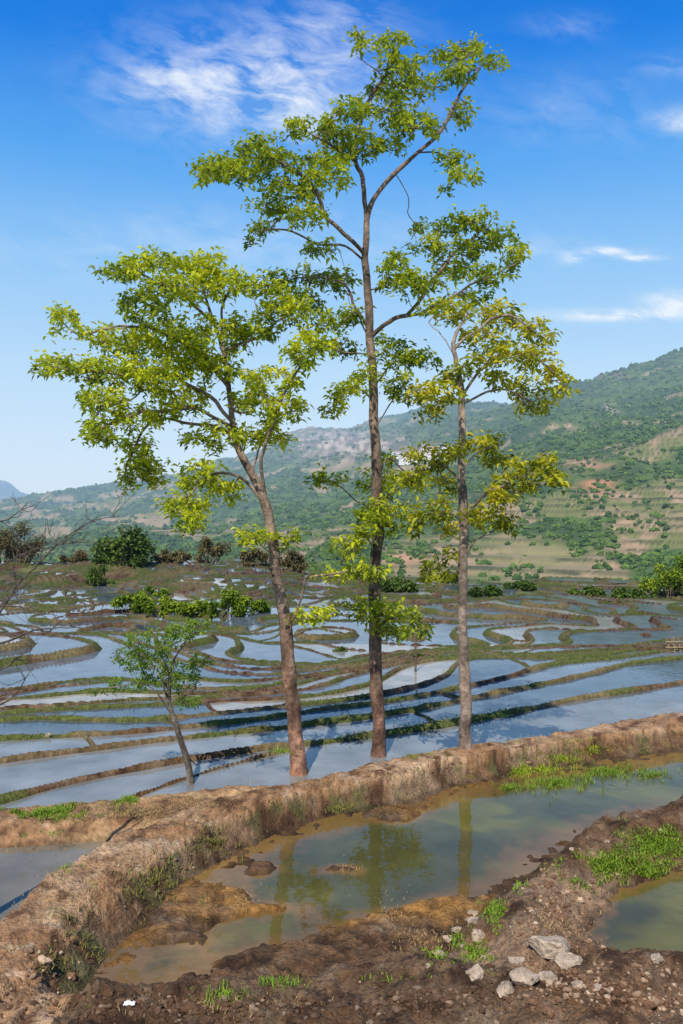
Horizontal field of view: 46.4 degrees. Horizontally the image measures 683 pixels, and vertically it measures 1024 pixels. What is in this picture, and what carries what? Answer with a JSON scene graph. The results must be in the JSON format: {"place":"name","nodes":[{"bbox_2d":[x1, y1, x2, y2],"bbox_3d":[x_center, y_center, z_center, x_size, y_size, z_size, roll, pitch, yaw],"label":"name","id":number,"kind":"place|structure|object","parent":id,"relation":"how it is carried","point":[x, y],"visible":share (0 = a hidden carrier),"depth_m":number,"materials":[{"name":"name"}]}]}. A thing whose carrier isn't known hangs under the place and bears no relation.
{"place":"outdoors","nodes":[
{"label":"outdoors","id":0,"kind":"place"},
{"bbox_2d":[0,350,682,1023],"bbox_3d":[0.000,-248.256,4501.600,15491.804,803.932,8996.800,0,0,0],"label":"ground","id":1,"kind":"structure","parent":0,"point":[346,958],"depth_m":15.43,"materials":[{"name":"soil"}]},
{"bbox_2d":[0,490,136,708],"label":"bare tree","id":2,"kind":"object","parent":1,"relation":"on","point":[2,605],"visible":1,"depth_m":9.54,"materials":[{"name":"brown plant"}]},
{"bbox_2d":[0,793,141,824],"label":"weed patch","id":3,"kind":"object","parent":1,"relation":"on","point":[44,812],"visible":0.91,"depth_m":13.47,"materials":[{"name":"green plant"}]},
{"bbox_2d":[83,562,117,585],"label":"round tree","id":4,"kind":"object","parent":1,"relation":"on","point":[96,578],"visible":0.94,"depth_m":149.08,"materials":[{"name":"green plant"}]},
{"bbox_2d":[87,524,159,567],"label":"tree clump","id":5,"kind":"object","parent":1,"relation":"on","point":[138,549],"visible":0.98,"depth_m":165.37,"materials":[{"name":"green plant"}]},
{"bbox_2d":[123,1000,135,1005],"bbox_3d":[-1.906,4.403,7.156,0.100,0.034,0.060,0,0,0],"label":"plastic scrap","id":6,"kind":"object","parent":1,"relation":"on","point":[128,1002],"visible":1,"depth_m":7.15,"materials":[{"name":"white plastic"}]},
{"bbox_2d":[0,520,308,571],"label":"dry tree clump","id":7,"kind":"object","parent":1,"relation":"on","point":[8,543],"visible":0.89,"depth_m":183.71,"materials":[{"name":"brown plant"}]},
{"bbox_2d":[86,617,223,784],"bbox_3d":[-3.539,3.959,16.078,3.590,4.024,1.638,0,0,31],"label":"sapling tree","id":8,"kind":"object","parent":1,"relation":"on","point":[133,654],"visible":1,"depth_m":16.11,"materials":[{"name":"green plant"}]},
{"bbox_2d":[110,583,209,618],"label":"shrub row","id":9,"kind":"object","parent":1,"relation":"on","point":[140,601],"visible":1,"depth_m":87.69,"materials":[{"name":"green plant"}]},
{"bbox_2d":[27,244,392,776],"bbox_3d":[-2.810,0.083,16.792,7.799,11.780,4.068,0,0,0],"label":"tall tree","id":10,"kind":"object","parent":1,"relation":"on","point":[205,362],"visible":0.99,"depth_m":16.43,"materials":[{"name":"green plant"}]},
{"bbox_2d":[206,586,271,619],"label":"shrub","id":11,"kind":"object","parent":1,"relation":"on","point":[240,606],"visible":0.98,"depth_m":80.55,"materials":[{"name":"green plant"}]},
{"bbox_2d":[22,713,521,1009],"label":"grass tufts","id":12,"kind":"object","parent":1,"relation":"on","point":[227,993],"visible":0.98,"depth_m":7.54,"materials":[{"name":"green plant"}]},
{"bbox_2d":[0,715,671,1023],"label":"dry straw","id":13,"kind":"object","parent":1,"relation":"on","point":[150,812],"visible":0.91,"depth_m":10.08,"materials":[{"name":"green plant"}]},
{"bbox_2d":[0,736,678,1009],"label":"bank weeds","id":14,"kind":"object","parent":1,"relation":"on","point":[208,838],"visible":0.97,"depth_m":10.46,"materials":[{"name":"green plant"}]},
{"bbox_2d":[0,577,679,744],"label":"dike grass","id":15,"kind":"structure","parent":1,"relation":"on","point":[502,712],"depth_m":28.13,"materials":[{"name":"green plant"}]},
{"bbox_2d":[0,759,682,1023],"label":"soil clods","id":16,"kind":"object","parent":1,"relation":"on","point":[189,1007],"visible":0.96,"depth_m":7.21,"materials":[{"name":"brown soil"}]},
{"bbox_2d":[0,347,682,583],"bbox_3d":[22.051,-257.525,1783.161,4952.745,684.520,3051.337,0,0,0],"label":"forest on hills","id":17,"kind":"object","parent":1,"relation":"on","point":[665,557],"visible":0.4,"depth_m":1239.52,"materials":[{"name":"green plant"}]},
{"bbox_2d":[185,25,531,757],"bbox_3d":[0.449,-2.856,17.874,7.603,17.664,4.543,0,0,0],"label":"tall tree","id":18,"kind":"object","parent":1,"relation":"on","point":[269,159],"visible":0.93,"depth_m":17.90,"materials":[{"name":"green plant"}]},
{"bbox_2d":[332,646,425,656],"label":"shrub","id":19,"kind":"object","parent":1,"relation":"on","point":[341,649],"visible":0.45,"depth_m":55.25,"materials":[{"name":"green plant"}]},
{"bbox_2d":[391,451,400,456],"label":"village house","id":20,"kind":"structure","parent":1,"relation":"on","point":[396,452],"depth_m":1956.71,"materials":[{"name":"white paint"}]},
{"bbox_2d":[398,457,409,464],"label":"village house","id":21,"kind":"structure","parent":1,"relation":"on","point":[401,459],"depth_m":1838.81,"materials":[{"name":"white paint"}]},
{"bbox_2d":[414,626,417,671],"bbox_3d":[3.255,6.124,34.790,0.163,2.303,0.096,0,0,17],"label":"wooden post","id":22,"kind":"object","parent":1,"relation":"on","point":[415,669],"visible":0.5,"depth_m":34.77,"materials":[{"name":"brown wood"}]},
{"bbox_2d":[434,950,444,955],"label":"stone","id":23,"kind":"object","parent":1,"relation":"on","point":[441,952],"visible":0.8,"depth_m":7.87,"materials":[{"name":"grey stone"}]},
{"bbox_2d":[443,935,451,942],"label":"stone","id":24,"kind":"object","parent":1,"relation":"on","point":[446,938],"visible":0.68,"depth_m":9.21,"materials":[{"name":"grey stone"}]},
{"bbox_2d":[451,926,461,934],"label":"stone","id":25,"kind":"object","parent":1,"relation":"on","point":[454,930],"visible":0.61,"depth_m":9.38,"materials":[{"name":"grey stone"}]},
{"bbox_2d":[465,916,478,923],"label":"stone","id":26,"kind":"object","parent":1,"relation":"on","point":[468,920],"visible":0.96,"depth_m":8.76,"materials":[{"name":"grey stone"}]},
{"bbox_2d":[467,909,478,916],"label":"stone","id":27,"kind":"object","parent":1,"relation":"on","point":[473,912],"visible":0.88,"depth_m":9.81,"materials":[{"name":"grey stone"}]},
{"bbox_2d":[465,964,483,980],"bbox_3d":[1.220,4.303,7.382,0.145,0.200,0.145,0,0,-40],"label":"stone","id":28,"kind":"object","parent":1,"relation":"on","point":[475,972],"visible":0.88,"depth_m":7.36,"materials":[{"name":"grey stone"}]},
{"bbox_2d":[471,929,484,942],"bbox_3d":[1.459,4.530,8.511,0.143,0.160,0.123,0,0,-36],"label":"stone","id":29,"kind":"object","parent":1,"relation":"on","point":[477,934],"visible":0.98,"depth_m":8.47,"materials":[{"name":"grey stone"}]},
{"bbox_2d":[414,863,545,975],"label":"bank weeds","id":30,"kind":"object","parent":1,"relation":"on","point":[500,908],"visible":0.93,"depth_m":8.51,"materials":[{"name":"green plant"}]},
{"bbox_2d":[396,295,581,749],"bbox_3d":[2.862,0.210,15.772,3.623,9.418,3.270,0,0,0],"label":"tall tree","id":31,"kind":"object","parent":1,"relation":"on","point":[497,495],"visible":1,"depth_m":15.44,"materials":[{"name":"green plant"}]},
{"bbox_2d":[496,981,514,998],"bbox_3d":[1.477,4.296,7.167,0.170,0.159,0.129,0,0,0],"label":"stone","id":32,"kind":"object","parent":1,"relation":"on","point":[504,988],"visible":0.91,"depth_m":7.12,"materials":[{"name":"beige stone"}]},
{"bbox_2d":[381,571,646,599],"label":"shrub","id":33,"kind":"object","parent":1,"relation":"on","point":[395,585],"visible":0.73,"depth_m":101.15,"materials":[{"name":"green plant"}]},
{"bbox_2d":[508,956,524,965],"bbox_3d":[1.692,4.337,7.681,0.166,0.083,0.105,0,0,0],"label":"stone","id":34,"kind":"object","parent":1,"relation":"on","point":[518,961],"visible":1,"depth_m":7.67,"materials":[{"name":"grey stone"}]},
{"bbox_2d":[509,967,539,986],"bbox_3d":[1.670,4.245,7.253,0.281,0.178,0.194,0,0,0],"label":"stone","id":35,"kind":"object","parent":1,"relation":"on","point":[523,976],"visible":0.94,"depth_m":7.20,"materials":[{"name":"grey stone"}]},
{"bbox_2d":[538,971,557,987],"bbox_3d":[1.915,4.327,7.360,0.248,0.157,0.177,0,0,0],"label":"stone","id":36,"kind":"object","parent":1,"relation":"on","point":[549,977],"visible":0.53,"depth_m":7.33,"materials":[{"name":"beige stone"}]},
{"bbox_2d":[526,935,570,958],"bbox_3d":[2.039,4.269,7.803,0.389,0.227,0.243,0,0,42],"label":"stone","id":37,"kind":"object","parent":1,"relation":"on","point":[548,947],"visible":0.9,"depth_m":7.73,"materials":[{"name":"grey stone"}]},
{"bbox_2d":[554,952,582,969],"bbox_3d":[2.166,4.291,7.545,0.299,0.161,0.209,0,0,0],"label":"stone","id":38,"kind":"object","parent":1,"relation":"on","point":[566,960],"visible":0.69,"depth_m":7.55,"materials":[{"name":"grey stone"}]},
{"bbox_2d":[507,737,630,776],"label":"grass tufts","id":39,"kind":"object","parent":1,"relation":"on","point":[522,771],"visible":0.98,"depth_m":15.48,"materials":[{"name":"green plant"}]},
{"bbox_2d":[571,980,582,988],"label":"stone","id":40,"kind":"object","parent":1,"relation":"on","point":[577,983],"visible":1,"depth_m":7.13,"materials":[{"name":"beige stone"}]},
{"bbox_2d":[593,983,601,991],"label":"stone","id":41,"kind":"object","parent":1,"relation":"on","point":[597,986],"visible":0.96,"depth_m":7.10,"materials":[{"name":"beige stone"}]},
{"bbox_2d":[527,817,682,894],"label":"grass patch","id":42,"kind":"object","parent":1,"relation":"on","point":[658,842],"visible":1,"depth_m":10.75,"materials":[{"name":"green plant"}]},
{"bbox_2d":[650,953,664,963],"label":"stone","id":43,"kind":"object","parent":1,"relation":"on","point":[656,958],"visible":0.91,"depth_m":7.71,"materials":[{"name":"grey stone"}]},
{"bbox_2d":[637,552,682,597],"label":"shrub","id":44,"kind":"object","parent":1,"relation":"on","point":[673,579],"visible":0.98,"depth_m":113.95,"materials":[{"name":"green plant"}]},
{"bbox_2d":[665,636,682,651],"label":"bamboo fence","id":45,"kind":"object","parent":1,"relation":"on","point":[674,647],"visible":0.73,"depth_m":35.62,"materials":[{"name":"beige wood"}]},
{"bbox_2d":[0,559,682,991],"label":"paddy water","id":46,"kind":"structure","parent":0,"point":[476,841],"depth_m":17.48,"materials":[{"name":"blue liquid"}]},
{"bbox_2d":[466,758,682,804],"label":"rice seedlings","id":47,"kind":"object","parent":46,"relation":"on","point":[558,780],"visible":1,"depth_m":14.88,"materials":[{"name":"green plant"}]},
{"bbox_2d":[0,0,682,493],"label":"sky","id":48,"kind":"structure","parent":0,"point":[105,105],"materials":[{"name":"blue"}]}
]}

